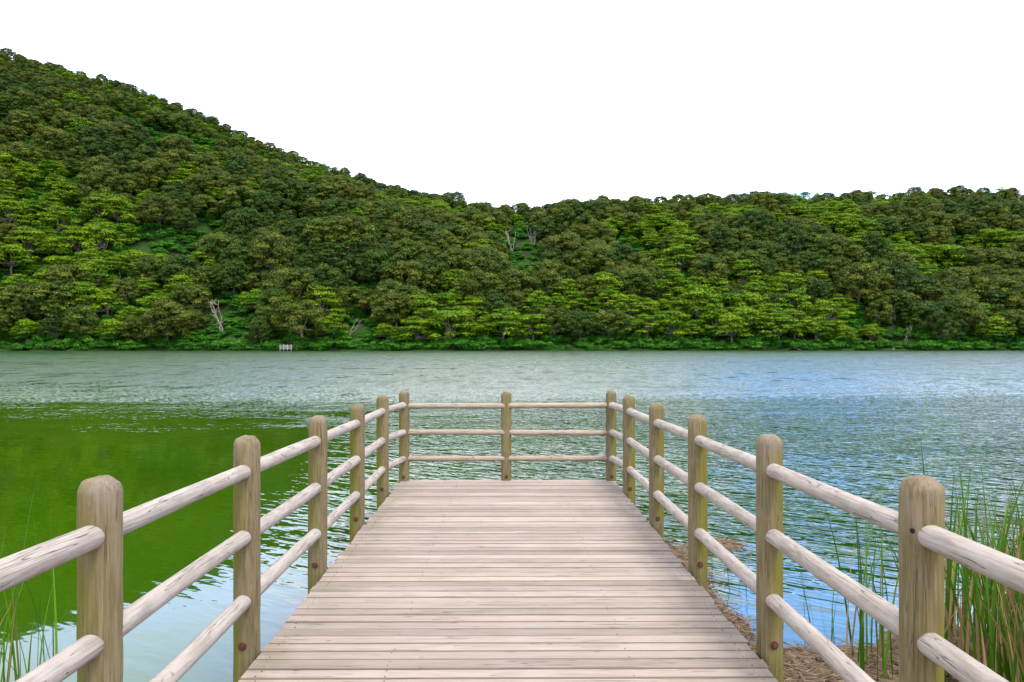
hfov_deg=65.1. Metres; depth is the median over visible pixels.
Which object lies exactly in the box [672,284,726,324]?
broadleaf tree
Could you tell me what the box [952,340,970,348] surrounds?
shore bush
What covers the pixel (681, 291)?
broadleaf tree
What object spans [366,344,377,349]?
shore bush
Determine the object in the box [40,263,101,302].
broadleaf tree
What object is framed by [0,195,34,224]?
broadleaf tree
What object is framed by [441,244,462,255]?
broadleaf tree
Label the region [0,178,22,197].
broadleaf tree
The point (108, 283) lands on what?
broadleaf tree
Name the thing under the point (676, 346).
shore bush
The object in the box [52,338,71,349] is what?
shore bush
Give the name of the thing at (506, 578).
jetty
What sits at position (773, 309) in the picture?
broadleaf tree
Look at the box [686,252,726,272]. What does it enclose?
broadleaf tree
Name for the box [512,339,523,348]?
shore bush
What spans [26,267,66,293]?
broadleaf tree
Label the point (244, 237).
broadleaf tree
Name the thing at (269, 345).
shore bush
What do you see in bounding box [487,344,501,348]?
shore bush
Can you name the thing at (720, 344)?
shore bush
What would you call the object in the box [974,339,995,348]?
shore bush
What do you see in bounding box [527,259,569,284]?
broadleaf tree
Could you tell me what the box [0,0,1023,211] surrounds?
sky
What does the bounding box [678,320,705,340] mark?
broadleaf tree
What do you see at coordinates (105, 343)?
shore bush
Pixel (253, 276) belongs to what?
broadleaf tree
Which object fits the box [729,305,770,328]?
broadleaf tree
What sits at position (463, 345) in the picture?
shore bush
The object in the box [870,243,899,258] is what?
broadleaf tree
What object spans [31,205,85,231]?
broadleaf tree
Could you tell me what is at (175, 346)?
shore bush
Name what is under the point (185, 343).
shore bush
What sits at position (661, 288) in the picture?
broadleaf tree
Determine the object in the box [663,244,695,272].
broadleaf tree
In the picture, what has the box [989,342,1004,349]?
shore bush
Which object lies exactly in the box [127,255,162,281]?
broadleaf tree
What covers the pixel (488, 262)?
broadleaf tree
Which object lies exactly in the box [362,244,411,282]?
broadleaf tree
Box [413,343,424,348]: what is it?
shore bush
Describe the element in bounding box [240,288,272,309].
broadleaf tree
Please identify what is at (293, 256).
broadleaf tree
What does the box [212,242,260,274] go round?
broadleaf tree
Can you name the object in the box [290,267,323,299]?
broadleaf tree
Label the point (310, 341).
shore bush
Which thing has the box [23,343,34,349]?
shore bush
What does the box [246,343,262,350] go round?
shore bush
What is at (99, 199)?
broadleaf tree
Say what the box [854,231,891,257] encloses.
broadleaf tree
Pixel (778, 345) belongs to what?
shore bush
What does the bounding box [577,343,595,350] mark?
shore bush
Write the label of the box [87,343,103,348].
shore bush
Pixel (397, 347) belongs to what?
shore bush
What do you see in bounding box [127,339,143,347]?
shore bush
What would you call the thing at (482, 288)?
broadleaf tree
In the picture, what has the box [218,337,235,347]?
shore bush
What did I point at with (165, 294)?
broadleaf tree
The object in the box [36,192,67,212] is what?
broadleaf tree
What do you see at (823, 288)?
broadleaf tree
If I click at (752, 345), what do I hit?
shore bush
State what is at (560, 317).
broadleaf tree
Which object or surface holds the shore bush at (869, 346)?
on the terrain
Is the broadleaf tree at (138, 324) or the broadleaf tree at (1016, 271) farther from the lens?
the broadleaf tree at (1016, 271)
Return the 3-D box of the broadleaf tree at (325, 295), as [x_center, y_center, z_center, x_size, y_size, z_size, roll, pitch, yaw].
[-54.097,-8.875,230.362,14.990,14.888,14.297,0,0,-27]
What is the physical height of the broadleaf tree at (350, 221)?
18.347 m
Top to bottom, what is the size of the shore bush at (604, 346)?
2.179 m
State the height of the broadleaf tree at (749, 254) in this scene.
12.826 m
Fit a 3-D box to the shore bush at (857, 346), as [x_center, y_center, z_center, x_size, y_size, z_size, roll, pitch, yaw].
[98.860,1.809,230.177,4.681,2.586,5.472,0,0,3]
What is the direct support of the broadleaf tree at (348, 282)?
on the terrain
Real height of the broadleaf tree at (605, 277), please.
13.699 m
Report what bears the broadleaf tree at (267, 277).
on the terrain
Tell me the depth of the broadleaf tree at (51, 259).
240.74 m
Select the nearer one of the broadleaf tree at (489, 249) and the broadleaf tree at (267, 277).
the broadleaf tree at (267, 277)
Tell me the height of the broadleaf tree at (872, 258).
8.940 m
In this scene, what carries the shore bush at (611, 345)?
on the terrain
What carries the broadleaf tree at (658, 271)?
on the terrain
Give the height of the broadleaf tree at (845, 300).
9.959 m
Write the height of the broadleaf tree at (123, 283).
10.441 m
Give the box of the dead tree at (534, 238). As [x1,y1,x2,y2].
[528,228,536,247]
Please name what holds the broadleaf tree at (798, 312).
on the terrain
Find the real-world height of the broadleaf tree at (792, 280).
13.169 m
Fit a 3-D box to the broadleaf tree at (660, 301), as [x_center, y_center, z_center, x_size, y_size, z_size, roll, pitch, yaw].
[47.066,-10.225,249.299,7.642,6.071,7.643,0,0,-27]
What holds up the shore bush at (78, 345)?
on the terrain
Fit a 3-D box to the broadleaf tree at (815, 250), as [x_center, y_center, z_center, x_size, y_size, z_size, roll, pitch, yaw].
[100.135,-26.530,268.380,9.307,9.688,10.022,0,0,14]
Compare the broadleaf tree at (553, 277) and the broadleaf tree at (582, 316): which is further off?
the broadleaf tree at (553, 277)
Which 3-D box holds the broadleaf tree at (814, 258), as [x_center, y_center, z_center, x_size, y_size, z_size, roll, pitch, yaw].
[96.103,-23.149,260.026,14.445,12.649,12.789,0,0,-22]
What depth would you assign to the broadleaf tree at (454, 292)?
238.99 m
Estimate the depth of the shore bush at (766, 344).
226.74 m
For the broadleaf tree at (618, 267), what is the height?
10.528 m
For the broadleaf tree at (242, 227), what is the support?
on the terrain
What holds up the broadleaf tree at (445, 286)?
on the terrain
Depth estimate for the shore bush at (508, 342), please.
226.57 m
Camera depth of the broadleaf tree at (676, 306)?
244.27 m
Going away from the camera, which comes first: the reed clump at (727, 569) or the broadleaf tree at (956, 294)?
the reed clump at (727, 569)
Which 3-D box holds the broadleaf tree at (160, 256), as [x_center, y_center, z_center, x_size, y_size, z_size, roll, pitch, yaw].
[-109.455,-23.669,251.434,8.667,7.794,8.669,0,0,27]
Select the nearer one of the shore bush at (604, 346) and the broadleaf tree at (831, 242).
the shore bush at (604, 346)
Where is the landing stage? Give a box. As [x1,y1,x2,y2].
[280,344,294,350]
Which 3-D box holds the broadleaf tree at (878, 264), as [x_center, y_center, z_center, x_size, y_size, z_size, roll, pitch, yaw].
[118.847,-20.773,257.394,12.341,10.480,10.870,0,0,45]
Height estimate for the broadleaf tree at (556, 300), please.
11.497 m
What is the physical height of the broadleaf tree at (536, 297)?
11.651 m
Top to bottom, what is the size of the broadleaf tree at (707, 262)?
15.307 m
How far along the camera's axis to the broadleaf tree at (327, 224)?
259.91 m
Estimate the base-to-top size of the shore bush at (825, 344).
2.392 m
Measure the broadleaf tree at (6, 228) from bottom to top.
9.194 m
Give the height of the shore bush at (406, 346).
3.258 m
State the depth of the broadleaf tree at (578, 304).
241.44 m
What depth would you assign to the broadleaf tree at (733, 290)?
245.14 m
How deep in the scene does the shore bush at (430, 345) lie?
219.67 m
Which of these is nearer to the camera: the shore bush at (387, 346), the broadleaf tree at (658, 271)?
the shore bush at (387, 346)
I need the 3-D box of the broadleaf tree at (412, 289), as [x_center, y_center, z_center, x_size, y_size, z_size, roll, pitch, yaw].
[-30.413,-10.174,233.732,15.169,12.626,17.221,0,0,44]
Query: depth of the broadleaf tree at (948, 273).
253.91 m
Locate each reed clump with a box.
[0,477,59,681]
[708,521,752,591]
[783,541,838,641]
[824,468,962,681]
[867,437,1023,635]
[879,464,1023,681]
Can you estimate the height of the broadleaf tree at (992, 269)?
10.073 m
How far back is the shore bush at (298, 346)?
219.73 m
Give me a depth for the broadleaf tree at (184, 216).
267.57 m
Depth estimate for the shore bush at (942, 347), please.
227.59 m
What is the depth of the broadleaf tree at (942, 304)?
232.89 m
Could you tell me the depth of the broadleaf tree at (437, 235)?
264.70 m
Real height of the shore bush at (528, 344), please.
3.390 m
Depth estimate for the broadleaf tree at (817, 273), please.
253.46 m
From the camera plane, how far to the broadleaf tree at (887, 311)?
237.20 m
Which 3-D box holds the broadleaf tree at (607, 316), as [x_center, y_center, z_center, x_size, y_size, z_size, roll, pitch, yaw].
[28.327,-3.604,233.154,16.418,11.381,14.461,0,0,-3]
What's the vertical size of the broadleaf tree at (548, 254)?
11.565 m
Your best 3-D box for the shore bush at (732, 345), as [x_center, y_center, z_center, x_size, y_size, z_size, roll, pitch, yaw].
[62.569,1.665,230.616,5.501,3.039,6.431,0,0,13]
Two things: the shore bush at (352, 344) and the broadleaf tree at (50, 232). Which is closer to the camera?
the shore bush at (352, 344)
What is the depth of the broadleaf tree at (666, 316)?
233.72 m
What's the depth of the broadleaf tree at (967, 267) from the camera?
266.61 m
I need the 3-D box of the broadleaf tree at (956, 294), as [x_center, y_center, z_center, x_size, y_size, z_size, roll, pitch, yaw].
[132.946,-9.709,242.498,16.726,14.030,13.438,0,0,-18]
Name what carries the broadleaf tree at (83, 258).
on the terrain
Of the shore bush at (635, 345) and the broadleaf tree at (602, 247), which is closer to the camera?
the shore bush at (635, 345)
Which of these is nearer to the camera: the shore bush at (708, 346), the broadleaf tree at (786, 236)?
the shore bush at (708, 346)
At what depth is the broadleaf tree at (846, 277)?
243.61 m
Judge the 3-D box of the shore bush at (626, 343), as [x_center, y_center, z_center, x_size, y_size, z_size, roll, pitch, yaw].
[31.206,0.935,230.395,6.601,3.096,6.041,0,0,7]
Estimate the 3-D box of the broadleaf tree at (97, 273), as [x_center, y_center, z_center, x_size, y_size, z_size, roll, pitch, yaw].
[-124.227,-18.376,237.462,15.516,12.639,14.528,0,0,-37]
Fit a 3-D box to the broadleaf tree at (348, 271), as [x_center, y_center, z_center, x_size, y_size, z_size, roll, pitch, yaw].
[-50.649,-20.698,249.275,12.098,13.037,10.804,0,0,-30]
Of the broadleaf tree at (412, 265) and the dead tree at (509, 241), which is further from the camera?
the dead tree at (509, 241)
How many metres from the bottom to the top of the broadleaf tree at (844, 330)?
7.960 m
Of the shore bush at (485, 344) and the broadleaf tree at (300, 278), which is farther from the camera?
the broadleaf tree at (300, 278)
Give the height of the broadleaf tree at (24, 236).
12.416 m
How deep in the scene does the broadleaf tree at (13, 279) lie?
232.35 m
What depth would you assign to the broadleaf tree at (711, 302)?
244.59 m
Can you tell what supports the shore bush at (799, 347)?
on the terrain
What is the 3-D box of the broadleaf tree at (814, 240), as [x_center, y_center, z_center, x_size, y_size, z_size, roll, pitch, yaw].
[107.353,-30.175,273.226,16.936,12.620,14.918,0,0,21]
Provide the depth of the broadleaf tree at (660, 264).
264.64 m
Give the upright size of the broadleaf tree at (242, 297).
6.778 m
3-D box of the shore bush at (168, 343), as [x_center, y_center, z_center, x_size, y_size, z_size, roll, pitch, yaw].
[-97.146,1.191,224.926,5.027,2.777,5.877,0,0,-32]
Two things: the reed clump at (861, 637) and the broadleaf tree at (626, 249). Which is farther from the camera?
the broadleaf tree at (626, 249)
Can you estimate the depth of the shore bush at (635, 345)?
230.15 m
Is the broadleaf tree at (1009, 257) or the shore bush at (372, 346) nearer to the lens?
the shore bush at (372, 346)
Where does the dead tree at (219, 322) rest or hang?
on the terrain
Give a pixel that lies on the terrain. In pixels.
(142, 245)
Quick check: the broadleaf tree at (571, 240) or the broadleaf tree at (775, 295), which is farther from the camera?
the broadleaf tree at (571, 240)
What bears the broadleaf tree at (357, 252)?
on the terrain
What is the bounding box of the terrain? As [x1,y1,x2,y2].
[0,81,1023,681]
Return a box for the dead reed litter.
[664,536,1010,681]
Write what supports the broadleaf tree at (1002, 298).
on the terrain
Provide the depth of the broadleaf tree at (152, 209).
265.94 m
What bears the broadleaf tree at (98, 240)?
on the terrain
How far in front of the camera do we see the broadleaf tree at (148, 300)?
226.76 m
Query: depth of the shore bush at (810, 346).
226.51 m
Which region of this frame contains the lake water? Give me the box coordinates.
[0,350,1023,681]
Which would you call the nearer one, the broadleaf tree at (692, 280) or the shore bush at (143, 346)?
the shore bush at (143, 346)
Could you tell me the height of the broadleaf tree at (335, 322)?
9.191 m
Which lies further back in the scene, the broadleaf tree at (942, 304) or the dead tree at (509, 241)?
the dead tree at (509, 241)
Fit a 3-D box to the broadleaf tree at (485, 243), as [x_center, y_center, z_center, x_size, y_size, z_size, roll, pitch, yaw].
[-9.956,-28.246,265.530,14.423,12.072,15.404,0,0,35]
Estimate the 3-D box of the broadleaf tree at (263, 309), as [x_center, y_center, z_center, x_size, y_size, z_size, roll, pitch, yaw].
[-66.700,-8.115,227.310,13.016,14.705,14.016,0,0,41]
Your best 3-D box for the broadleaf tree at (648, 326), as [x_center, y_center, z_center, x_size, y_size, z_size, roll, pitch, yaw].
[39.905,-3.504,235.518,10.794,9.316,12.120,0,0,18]
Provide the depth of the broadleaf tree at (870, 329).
232.06 m
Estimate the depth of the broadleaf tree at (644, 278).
248.03 m
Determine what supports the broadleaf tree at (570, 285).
on the terrain
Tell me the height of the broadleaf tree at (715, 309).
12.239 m
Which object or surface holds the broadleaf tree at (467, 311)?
on the terrain
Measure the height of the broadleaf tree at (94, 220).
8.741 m
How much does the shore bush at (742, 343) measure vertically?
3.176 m
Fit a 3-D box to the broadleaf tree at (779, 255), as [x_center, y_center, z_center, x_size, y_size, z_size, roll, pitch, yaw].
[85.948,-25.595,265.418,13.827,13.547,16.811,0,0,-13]
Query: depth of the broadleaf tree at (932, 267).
266.31 m
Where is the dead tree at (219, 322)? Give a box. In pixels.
[206,298,225,330]
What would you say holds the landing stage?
on the terrain
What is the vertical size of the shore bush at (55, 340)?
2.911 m
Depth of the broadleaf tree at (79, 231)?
249.86 m
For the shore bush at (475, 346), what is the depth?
222.13 m
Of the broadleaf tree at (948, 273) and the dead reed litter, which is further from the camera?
the broadleaf tree at (948, 273)
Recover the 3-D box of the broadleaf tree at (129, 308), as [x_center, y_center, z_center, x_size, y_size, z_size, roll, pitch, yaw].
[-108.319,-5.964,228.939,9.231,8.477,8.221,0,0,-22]
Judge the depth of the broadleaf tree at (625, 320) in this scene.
235.47 m
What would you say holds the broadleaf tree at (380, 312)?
on the terrain
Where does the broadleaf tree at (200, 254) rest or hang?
on the terrain
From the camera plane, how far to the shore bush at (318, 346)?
219.79 m
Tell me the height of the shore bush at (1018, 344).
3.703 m
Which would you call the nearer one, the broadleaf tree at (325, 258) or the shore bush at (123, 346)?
the shore bush at (123, 346)
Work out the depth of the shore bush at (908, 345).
229.79 m
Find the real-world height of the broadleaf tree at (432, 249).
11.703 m
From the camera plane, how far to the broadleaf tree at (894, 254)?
257.50 m
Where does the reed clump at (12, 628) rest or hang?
on the terrain
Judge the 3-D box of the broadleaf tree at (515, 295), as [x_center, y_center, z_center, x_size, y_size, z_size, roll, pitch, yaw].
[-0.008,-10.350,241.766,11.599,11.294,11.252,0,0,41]
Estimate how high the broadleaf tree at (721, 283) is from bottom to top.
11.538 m
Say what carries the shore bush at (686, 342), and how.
on the terrain
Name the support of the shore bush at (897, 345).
on the terrain
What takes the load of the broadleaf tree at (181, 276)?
on the terrain
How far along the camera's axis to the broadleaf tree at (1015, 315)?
238.50 m
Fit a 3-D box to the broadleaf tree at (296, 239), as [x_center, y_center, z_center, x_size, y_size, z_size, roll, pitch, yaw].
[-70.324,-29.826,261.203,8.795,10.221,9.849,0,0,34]
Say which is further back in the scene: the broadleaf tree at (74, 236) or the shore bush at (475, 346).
the broadleaf tree at (74, 236)
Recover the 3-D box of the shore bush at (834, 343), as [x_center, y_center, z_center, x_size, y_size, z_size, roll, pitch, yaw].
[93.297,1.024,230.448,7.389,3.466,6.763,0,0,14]
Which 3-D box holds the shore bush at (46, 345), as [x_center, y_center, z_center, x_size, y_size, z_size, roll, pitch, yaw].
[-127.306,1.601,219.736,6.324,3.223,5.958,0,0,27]
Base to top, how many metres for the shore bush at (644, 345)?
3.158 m
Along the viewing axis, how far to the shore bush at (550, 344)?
227.96 m
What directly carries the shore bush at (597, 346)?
on the terrain
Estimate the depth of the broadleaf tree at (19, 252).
239.88 m
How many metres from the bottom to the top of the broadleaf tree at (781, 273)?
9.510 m
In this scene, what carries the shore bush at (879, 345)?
on the terrain
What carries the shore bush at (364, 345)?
on the terrain
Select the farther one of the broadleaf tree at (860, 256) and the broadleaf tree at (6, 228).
the broadleaf tree at (860, 256)
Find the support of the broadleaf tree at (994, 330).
on the terrain
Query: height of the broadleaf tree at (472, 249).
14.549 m
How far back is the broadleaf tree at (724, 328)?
229.82 m
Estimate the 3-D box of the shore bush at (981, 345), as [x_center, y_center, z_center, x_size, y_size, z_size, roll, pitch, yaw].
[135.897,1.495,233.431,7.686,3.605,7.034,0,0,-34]
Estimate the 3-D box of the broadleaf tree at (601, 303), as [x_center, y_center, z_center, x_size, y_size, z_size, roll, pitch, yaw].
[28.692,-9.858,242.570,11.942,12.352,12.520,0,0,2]
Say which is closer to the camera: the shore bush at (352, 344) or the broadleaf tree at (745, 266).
the shore bush at (352, 344)
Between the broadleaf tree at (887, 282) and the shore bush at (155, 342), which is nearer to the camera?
the shore bush at (155, 342)
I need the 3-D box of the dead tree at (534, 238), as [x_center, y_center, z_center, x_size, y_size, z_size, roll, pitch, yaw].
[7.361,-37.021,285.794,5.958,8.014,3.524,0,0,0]
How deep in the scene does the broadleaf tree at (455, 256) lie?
247.79 m
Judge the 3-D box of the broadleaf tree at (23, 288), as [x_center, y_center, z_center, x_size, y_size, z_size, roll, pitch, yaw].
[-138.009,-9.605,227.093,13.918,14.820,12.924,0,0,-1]
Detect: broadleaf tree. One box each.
[0,165,24,194]
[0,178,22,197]
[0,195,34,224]
[0,222,28,242]
[0,242,15,255]
[0,244,40,275]
[0,273,30,296]
[0,281,53,320]
[3,225,55,259]
[8,319,44,335]
[9,198,44,225]
[22,278,89,318]
[24,265,45,278]
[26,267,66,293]
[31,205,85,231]
[31,225,59,243]
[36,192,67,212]
[37,236,73,255]
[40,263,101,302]
[43,255,76,271]
[51,281,102,321]
[55,225,96,253]
[61,229,85,245]
[71,248,106,269]
[74,258,117,287]
[76,191,120,221]
[80,221,132,252]
[84,218,114,233]
[88,288,126,314]
[92,194,138,223]
[98,277,120,291]
[99,250,119,261]
[104,252,134,278]
[105,277,144,304]
[106,223,139,244]
[115,305,143,329]
[116,315,157,343]
[121,250,159,268]
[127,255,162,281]
[134,295,177,326]
[135,277,162,294]
[136,194,179,229]
[150,292,177,307]
[153,253,167,264]
[157,272,211,295]
[158,253,204,293]
[166,283,216,310]
[168,208,198,235]
[183,246,222,271]
[189,265,232,291]
[193,231,242,267]
[212,233,251,262]
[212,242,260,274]
[216,259,254,297]
[226,207,270,238]
[236,292,256,305]
[237,234,250,245]
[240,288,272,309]
[243,272,266,289]
[246,231,295,270]
[250,225,280,240]
[255,286,295,328]
[257,265,304,297]
[261,267,325,308]
[263,235,300,259]
[269,252,307,267]
[277,227,301,242]
[286,234,311,253]
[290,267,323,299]
[291,253,323,269]
[298,284,349,319]
[300,215,355,250]
[301,244,320,256]
[303,216,330,246]
[308,313,349,339]
[310,241,356,268]
[323,213,376,251]
[324,285,369,310]
[332,238,380,258]
[332,253,366,281]
[336,279,359,297]
[337,216,359,241]
[354,229,380,247]
[359,279,413,311]
[360,251,385,280]
[361,241,383,262]
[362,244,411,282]
[370,292,427,330]
[372,323,401,339]
[374,240,411,263]
[378,227,418,244]
[380,259,439,289]
[381,284,433,313]
[384,238,430,273]
[392,294,437,329]
[407,239,439,260]
[407,258,438,284]
[413,253,436,263]
[417,230,459,255]
[419,297,444,312]
[424,265,458,291]
[428,292,460,312]
[434,247,483,285]
[435,269,471,292]
[439,288,469,309]
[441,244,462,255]
[443,305,481,332]
[450,268,507,309]
[453,246,497,269]
[456,295,494,321]
[462,247,518,286]
[463,238,503,252]
[475,292,512,318]
[478,279,510,298]
[479,246,501,267]
[493,267,533,297]
[499,315,527,332]
[502,288,531,312]
[515,313,552,339]
[517,290,552,317]
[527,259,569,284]
[527,267,566,302]
[534,296,570,322]
[535,307,574,335]
[540,247,571,266]
[544,231,588,260]
[548,278,584,300]
[557,266,580,283]
[559,310,596,338]
[561,291,592,310]
[563,245,613,273]
[571,274,607,305]
[580,239,606,258]
[583,272,630,307]
[583,309,637,342]
[587,243,624,269]
[589,288,625,311]
[593,268,624,289]
[605,242,634,261]
[610,260,635,268]
[611,265,629,274]
[612,267,657,305]
[612,314,635,328]
[613,294,651,318]
[626,251,653,267]
[631,313,666,337]
[635,297,659,319]
[643,278,673,299]
[645,264,666,282]
[649,257,675,275]
[649,309,691,341]
[654,298,671,309]
[655,267,687,288]
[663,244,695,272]
[663,286,690,300]
[666,296,693,320]
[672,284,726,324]
[676,276,711,297]
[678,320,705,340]
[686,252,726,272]
[687,255,731,294]
[691,304,735,338]
[692,294,728,308]
[699,276,733,297]
[707,293,748,321]
[710,312,752,342]
[711,250,735,269]
[716,285,743,308]
[726,249,772,273]
[727,278,751,292]
[728,259,766,285]
[728,292,771,312]
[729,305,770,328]
[737,240,772,259]
[739,281,773,305]
[743,257,781,281]
[745,274,779,295]
[752,303,790,328]
[757,243,792,271]
[758,293,789,312]
[758,310,802,338]
[764,272,815,302]
[770,288,819,318]
[771,272,797,291]
[772,264,807,279]
[775,227,813,255]
[776,308,811,338]
[785,250,827,277]
[796,276,835,304]
[801,270,834,284]
[802,316,835,339]
[806,234,844,258]
[806,248,826,262]
[807,299,856,326]
[809,235,860,264]
[816,256,857,286]
[826,293,859,319]
[828,324,861,339]
[831,238,865,256]
[832,262,883,309]
[837,247,869,264]
[852,271,900,298]
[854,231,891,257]
[855,323,885,340]
[863,298,894,328]
[866,255,882,269]
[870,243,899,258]
[870,260,900,278]
[873,289,921,319]
[875,259,924,306]
[880,249,919,274]
[895,242,929,263]
[897,275,943,297]
[914,273,928,282]
[915,263,938,277]
[918,263,939,273]
[921,299,973,328]
[924,286,966,314]
[926,278,978,299]
[929,266,988,292]
[943,297,988,337]
[960,266,984,276]
[965,278,989,298]
[968,316,1017,339]
[970,274,1018,295]
[973,264,1008,276]
[976,278,1023,308]
[976,288,1016,313]
[978,302,1004,324]
[989,309,1023,339]
[994,251,1023,270]
[1001,267,1022,275]
[1001,275,1023,287]
[1003,293,1022,309]
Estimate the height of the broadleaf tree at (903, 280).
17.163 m
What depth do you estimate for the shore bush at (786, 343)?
226.97 m
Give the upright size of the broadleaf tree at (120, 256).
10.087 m
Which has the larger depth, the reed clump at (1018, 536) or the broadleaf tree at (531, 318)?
the broadleaf tree at (531, 318)
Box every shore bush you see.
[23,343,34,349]
[35,342,54,348]
[46,338,63,347]
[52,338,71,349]
[72,341,94,350]
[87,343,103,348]
[97,340,112,347]
[107,339,120,348]
[112,340,138,350]
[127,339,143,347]
[134,343,152,349]
[148,337,168,347]
[158,341,174,348]
[166,343,184,349]
[177,340,194,345]
[183,341,204,350]
[199,339,215,348]
[207,340,225,350]
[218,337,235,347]
[228,340,251,350]
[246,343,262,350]
[260,341,278,350]
[291,340,308,350]
[303,340,320,347]
[308,342,327,350]
[323,339,344,348]
[338,340,348,347]
[346,342,356,348]
[354,342,369,348]
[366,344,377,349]
[377,340,398,350]
[392,344,401,350]
[398,341,423,350]
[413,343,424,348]
[424,341,445,349]
[439,341,462,349]
[452,338,470,348]
[464,340,485,350]
[475,339,497,348]
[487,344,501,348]
[497,338,514,349]
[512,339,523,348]
[521,340,537,349]
[531,340,546,348]
[542,341,559,349]
[559,344,572,349]
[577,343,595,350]
[593,344,602,348]
[599,344,611,348]
[607,341,623,348]
[609,340,631,348]
[630,341,643,347]
[635,339,650,348]
[647,342,659,348]
[657,342,675,349]
[666,339,680,349]
[678,338,696,348]
[701,341,717,349]
[708,340,727,349]
[723,342,738,348]
[737,339,750,348]
[743,340,761,348]
[752,340,776,349]
[770,342,784,348]
[772,338,799,348]
[791,338,807,348]
[801,341,820,350]
[812,342,829,348]
[827,339,849,348]
[850,343,864,349]
[863,343,874,349]
[868,340,885,347]
[890,341,902,347]
[902,342,916,347]
[915,340,936,349]
[932,342,949,350]
[944,341,955,349]
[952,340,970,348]
[969,340,992,349]
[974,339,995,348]
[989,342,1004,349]
[1007,340,1023,349]
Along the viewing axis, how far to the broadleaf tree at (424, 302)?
225.97 m
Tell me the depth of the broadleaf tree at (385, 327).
222.44 m
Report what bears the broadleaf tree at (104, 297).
on the terrain
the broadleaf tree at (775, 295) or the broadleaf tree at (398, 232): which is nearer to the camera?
the broadleaf tree at (775, 295)
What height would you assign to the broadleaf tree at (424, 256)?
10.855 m
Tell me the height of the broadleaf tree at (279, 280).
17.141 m
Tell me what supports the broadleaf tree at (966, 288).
on the terrain
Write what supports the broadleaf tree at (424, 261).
on the terrain
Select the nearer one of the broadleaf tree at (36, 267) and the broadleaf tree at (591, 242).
the broadleaf tree at (36, 267)
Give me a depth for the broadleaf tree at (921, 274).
255.25 m
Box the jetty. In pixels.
[0,390,1023,681]
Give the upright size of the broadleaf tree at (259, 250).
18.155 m
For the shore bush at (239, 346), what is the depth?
219.31 m
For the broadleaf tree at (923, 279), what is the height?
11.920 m
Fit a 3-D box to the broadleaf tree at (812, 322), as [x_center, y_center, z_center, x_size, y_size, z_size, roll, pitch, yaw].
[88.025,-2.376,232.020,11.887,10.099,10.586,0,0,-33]
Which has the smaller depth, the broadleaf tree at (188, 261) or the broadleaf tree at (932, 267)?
the broadleaf tree at (188, 261)
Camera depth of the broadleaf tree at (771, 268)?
255.77 m
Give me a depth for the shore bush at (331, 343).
221.09 m
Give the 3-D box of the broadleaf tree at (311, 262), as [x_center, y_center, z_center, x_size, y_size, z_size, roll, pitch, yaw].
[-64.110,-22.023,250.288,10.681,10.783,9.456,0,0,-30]
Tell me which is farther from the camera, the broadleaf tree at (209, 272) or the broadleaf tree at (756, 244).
the broadleaf tree at (756, 244)
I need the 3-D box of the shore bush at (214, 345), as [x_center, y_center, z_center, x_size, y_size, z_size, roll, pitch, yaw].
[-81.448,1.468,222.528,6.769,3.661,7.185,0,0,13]
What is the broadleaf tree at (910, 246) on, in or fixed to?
on the terrain
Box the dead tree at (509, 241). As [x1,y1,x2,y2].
[504,231,515,250]
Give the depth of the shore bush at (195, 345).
222.39 m
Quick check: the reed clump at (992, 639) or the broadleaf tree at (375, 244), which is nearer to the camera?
the reed clump at (992, 639)

